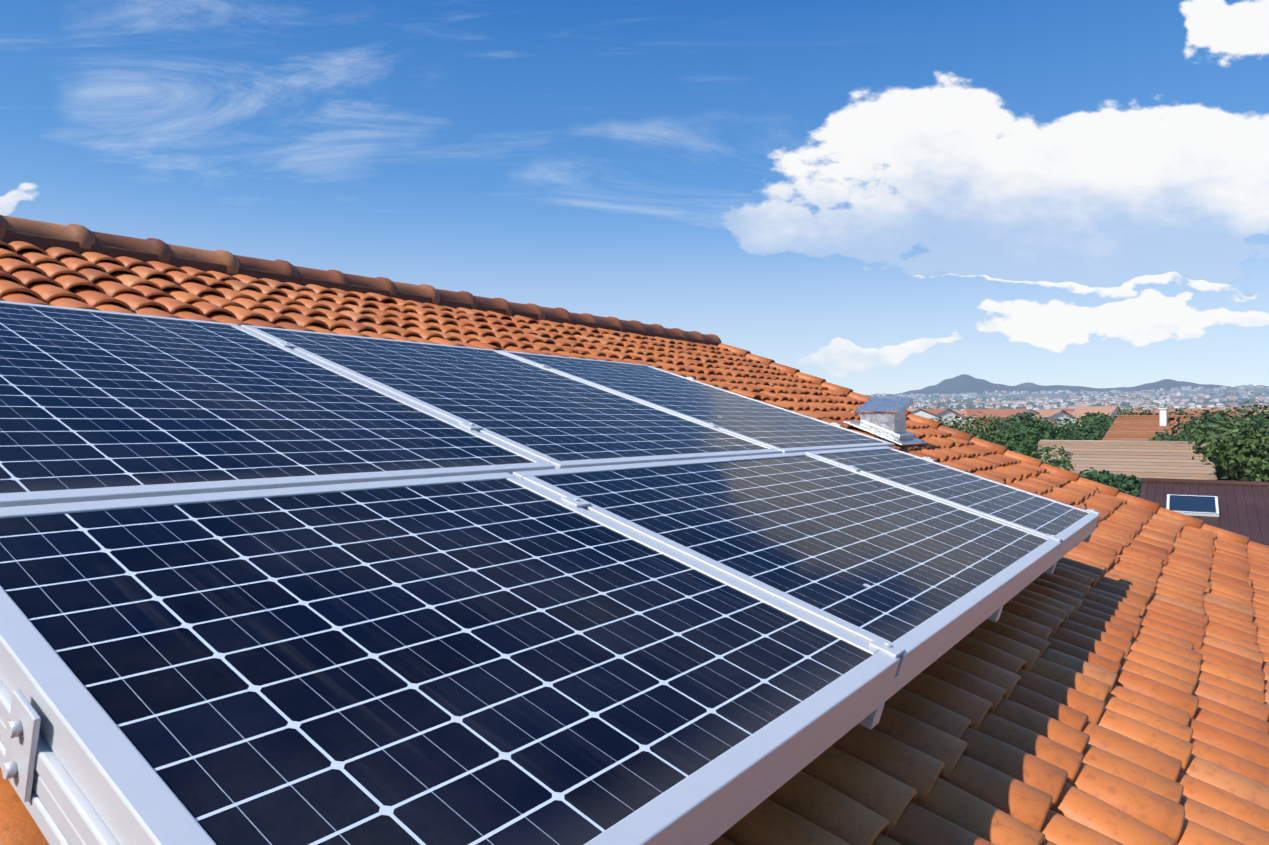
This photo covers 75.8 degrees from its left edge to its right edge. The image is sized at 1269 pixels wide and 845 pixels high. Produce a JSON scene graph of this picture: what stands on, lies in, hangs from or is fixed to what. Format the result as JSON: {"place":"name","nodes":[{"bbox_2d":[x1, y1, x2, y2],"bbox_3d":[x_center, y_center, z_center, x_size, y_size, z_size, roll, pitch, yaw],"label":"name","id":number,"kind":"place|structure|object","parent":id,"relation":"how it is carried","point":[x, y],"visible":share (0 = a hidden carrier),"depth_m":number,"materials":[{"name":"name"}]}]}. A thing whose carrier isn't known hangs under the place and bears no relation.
{"place":"outdoors","nodes":[
{"label":"outdoors","id":0,"kind":"place"},
{"bbox_2d":[0,252,722,836],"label":"roof deck","id":1,"kind":"structure","parent":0,"point":[106,302],"depth_m":3.79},
{"bbox_2d":[0,0,1268,394],"label":"sky","id":2,"kind":"structure","parent":0,"point":[865,197],"materials":[{"name":"blue"}]},
{"bbox_2d":[865,374,1267,396],"bbox_3d":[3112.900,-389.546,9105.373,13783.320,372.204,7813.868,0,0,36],"label":"mountains","id":3,"kind":"structure","parent":0,"point":[962,383],"depth_m":8695.38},
{"bbox_2d":[873,388,1268,409],"bbox_3d":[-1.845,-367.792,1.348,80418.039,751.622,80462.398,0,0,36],"label":"ground","id":4,"kind":"structure","parent":0,"point":[1053,395],"depth_m":5160.55,"materials":[{"name":"grey"}]},
{"bbox_2d":[941,418,979,435],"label":"tree","id":5,"kind":"object","parent":4,"relation":"on","point":[950,421],"visible":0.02,"depth_m":73.58,"materials":[{"name":"green plant"}]},
{"bbox_2d":[941,412,1020,443],"bbox_3d":[25.951,3.556,60.441,9.369,8.751,6.688,0,0,61],"label":"tree","id":6,"kind":"object","parent":4,"relation":"on","point":[993,430],"visible":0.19,"depth_m":59.30,"materials":[{"name":"green plant"}]},
{"bbox_2d":[965,426,1005,444],"bbox_3d":[22.017,4.053,51.983,5.659,7.742,5.198,0,0,36],"label":"tree","id":7,"kind":"object","parent":4,"relation":"on","point":[988,437],"visible":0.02,"depth_m":50.34,"materials":[{"name":"green plant"}]},
{"bbox_2d":[961,416,1034,433],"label":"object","id":8,"kind":"structure","parent":4,"relation":"on","point":[1003,424],"depth_m":112.87,"materials":[{"name":"green plant"}]},
{"bbox_2d":[1006,411,1046,426],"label":"tree","id":9,"kind":"object","parent":4,"relation":"on","point":[1026,417],"visible":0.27,"depth_m":121.02,"materials":[{"name":"green plant"}]},
{"bbox_2d":[1000,419,1063,434],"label":"tree","id":10,"kind":"object","parent":4,"relation":"on","point":[1017,424],"visible":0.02,"depth_m":74.05,"materials":[{"name":"green plant"}]},
{"bbox_2d":[991,430,1075,470],"bbox_3d":[20.432,4.180,44.740,6.669,7.499,6.467,0,0,36],"label":"tree","id":11,"kind":"object","parent":4,"relation":"on","point":[1031,452],"visible":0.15,"depth_m":44.57,"materials":[{"name":"green plant"}]},
{"bbox_2d":[994,418,1077,443],"bbox_3d":[30.891,3.771,62.619,7.850,8.306,6.732,0,0,36],"label":"tree","id":12,"kind":"object","parent":4,"relation":"on","point":[1055,431],"visible":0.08,"depth_m":62.91,"materials":[{"name":"green plant"}]},
{"bbox_2d":[1010,425,1084,458],"bbox_3d":[25.910,4.036,51.649,5.795,7.787,6.236,0,0,36],"label":"tree","id":13,"kind":"object","parent":4,"relation":"on","point":[1032,430],"visible":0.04,"depth_m":51.24,"materials":[{"name":"green plant"}]},
{"bbox_2d":[869,386,1268,409],"bbox_3d":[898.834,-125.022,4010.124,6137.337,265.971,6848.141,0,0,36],"label":"town trees","id":14,"kind":"object","parent":4,"relation":"on","point":[1122,404],"visible":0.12,"depth_m":3145.49,"materials":[{"name":"green plant"}]},
{"bbox_2d":[871,384,1268,431],"bbox_3d":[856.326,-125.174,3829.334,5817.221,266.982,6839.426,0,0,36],"label":"town","id":15,"kind":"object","parent":4,"relation":"on","point":[1078,409],"visible":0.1,"depth_m":2563.94},
{"bbox_2d":[1044,423,1108,439],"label":"tree","id":16,"kind":"object","parent":4,"relation":"on","point":[1096,436],"visible":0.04,"depth_m":70.01,"materials":[{"name":"green plant"}]},
{"bbox_2d":[1054,416,1106,439],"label":"tree","id":17,"kind":"object","parent":4,"relation":"on","point":[1075,424],"visible":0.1,"depth_m":84.41,"materials":[{"name":"green plant"}]},
{"bbox_2d":[1081,411,1111,425],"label":"tree","id":18,"kind":"object","parent":4,"relation":"on","point":[1091,415],"visible":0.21,"depth_m":143.14,"materials":[{"name":"green plant"}]},
{"bbox_2d":[1078,467,1141,497],"bbox_3d":[20.520,4.938,35.151,3.634,5.978,3.810,0,0,36],"label":"bush","id":19,"kind":"object","parent":4,"relation":"on","point":[1125,484],"visible":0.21,"depth_m":34.53,"materials":[{"name":"green plant"}]},
{"bbox_2d":[1077,406,1155,433],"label":"tree","id":20,"kind":"object","parent":4,"relation":"on","point":[1121,412],"visible":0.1,"depth_m":85.99,"materials":[{"name":"green plant"}]},
{"bbox_2d":[1038,440,1216,479],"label":"tan house","id":21,"kind":"structure","parent":4,"relation":"on","point":[1158,459],"depth_m":45.62,"materials":[{"name":"beige tile"}]},
{"bbox_2d":[1139,407,1199,414],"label":"house roof","id":22,"kind":"structure","parent":4,"relation":"on","point":[1176,409],"depth_m":74.91,"materials":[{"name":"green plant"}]},
{"bbox_2d":[1102,408,1265,480],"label":"white house","id":23,"kind":"structure","parent":4,"relation":"on","point":[1135,427],"depth_m":66.75,"materials":[{"name":"plaster"},{"name":"terracotta"}]},
{"bbox_2d":[1152,433,1231,476],"bbox_3d":[34.556,4.288,50.756,5.158,7.286,5.612,0,0,36],"label":"tree","id":24,"kind":"object","parent":4,"relation":"on","point":[1219,470],"visible":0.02,"depth_m":50.66,"materials":[{"name":"green plant"}]},
{"bbox_2d":[1140,478,1268,545],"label":"house roof","id":25,"kind":"structure","parent":4,"relation":"on","point":[1240,507],"depth_m":20.68,"materials":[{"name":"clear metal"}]},
{"bbox_2d":[1148,408,1262,479],"bbox_3d":[41.786,3.410,58.229,9.599,9.032,8.282,0,0,36],"label":"tree","id":26,"kind":"object","parent":4,"relation":"on","point":[1161,433],"visible":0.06,"depth_m":58.58,"materials":[{"name":"green plant"}]},
{"bbox_2d":[1162,400,1268,480],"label":"tree","id":27,"kind":"object","parent":4,"relation":"on","point":[1259,419],"visible":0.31,"depth_m":50.93,"materials":[{"name":"green plant"}]},
{"bbox_2d":[1188,418,1268,481],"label":"tree","id":28,"kind":"object","parent":4,"relation":"on","point":[1247,455],"visible":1,"depth_m":38.97,"materials":[{"name":"green plant"}]},
{"bbox_2d":[1016,382,1256,386],"bbox_3d":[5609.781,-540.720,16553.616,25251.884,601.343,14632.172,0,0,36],"label":"mountains","id":29,"kind":"structure","parent":0,"point":[1029,384],"depth_m":16312.22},
{"bbox_3d":[-2.896,3.376,3.937,14.328,8.487,12.948,0,0,36],"label":"house","id":30,"kind":"object","parent":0,"visible":0},
{"bbox_2d":[0,241,1268,844],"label":"roof tiles","id":31,"kind":"object","parent":30,"relation":"on","point":[1108,683],"visible":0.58,"depth_m":2.58,"materials":[{"name":"orange tile"}]},
{"bbox_2d":[0,231,718,345],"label":"ridge mortar","id":32,"kind":"object","parent":31,"relation":"on","point":[43,242],"visible":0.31,"depth_m":4.86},
{"bbox_2d":[0,215,720,343],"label":"ridge caps","id":33,"kind":"object","parent":32,"relation":"on","point":[85,237],"visible":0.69,"depth_m":4.96,"materials":[{"name":"tile"}]},
{"bbox_2d":[0,342,1098,844],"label":"panel rack","id":34,"kind":"object","parent":31,"relation":"on","point":[50,794],"visible":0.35,"depth_m":0.84,"materials":[{"name":"metal"}]},
{"bbox_2d":[0,301,554,506],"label":"panel","id":35,"kind":"object","parent":34,"relation":"on","point":[97,405],"visible":0.81,"depth_m":1.91,"materials":[{"name":"glass"}]},
{"bbox_2d":[0,472,899,844],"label":"panel","id":36,"kind":"object","parent":34,"relation":"in","point":[506,658],"visible":1,"depth_m":1.02,"materials":[{"name":"glass"}]},
{"bbox_2d":[241,325,781,468],"bbox_3d":[-0.465,-0.111,3.193,1.638,0.530,1.340,0,0,36],"label":"panel","id":37,"kind":"object","parent":34,"relation":"on","point":[557,420],"visible":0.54,"depth_m":3.00,"materials":[{"name":"glass"}]},
{"bbox_2d":[498,350,894,452],"bbox_3d":[0.336,-0.111,4.293,1.638,0.530,1.340,0,0,36],"label":"panel","id":38,"kind":"object","parent":34,"relation":"on","point":[783,430],"visible":0.88,"depth_m":4.17,"materials":[{"name":"glass"}]},
{"bbox_2d":[513,452,1060,675],"bbox_3d":[0.578,0.285,2.397,0.968,0.328,1.680,0,0,36],"label":"panel","id":39,"kind":"object","parent":34,"relation":"in","point":[916,576],"visible":0.81,"depth_m":2.08,"materials":[{"name":"glass"}]},
{"bbox_2d":[804,446,1098,551],"bbox_3d":[1.379,0.285,3.497,0.968,0.328,1.000,0,0,36],"label":"panel","id":40,"kind":"object","parent":34,"relation":"in","point":[1037,514],"visible":0.77,"depth_m":3.42,"materials":[{"name":"glass"}]},
{"bbox_2d":[844,398,927,445],"bbox_3d":[1.898,-0.013,6.136,0.432,0.353,0.620,0,0,36],"label":"roof vent","id":41,"kind":"object","parent":31,"relation":"on","point":[891,426],"visible":0.94,"depth_m":6.03,"materials":[{"name":"silver metal"}]},
{"bbox_2d":[718,343,1268,553],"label":"verge tiles","id":42,"kind":"object","parent":31,"relation":"attached to","point":[1153,506],"visible":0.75,"depth_m":7.15,"materials":[{"name":"ceramic"}]}
]}

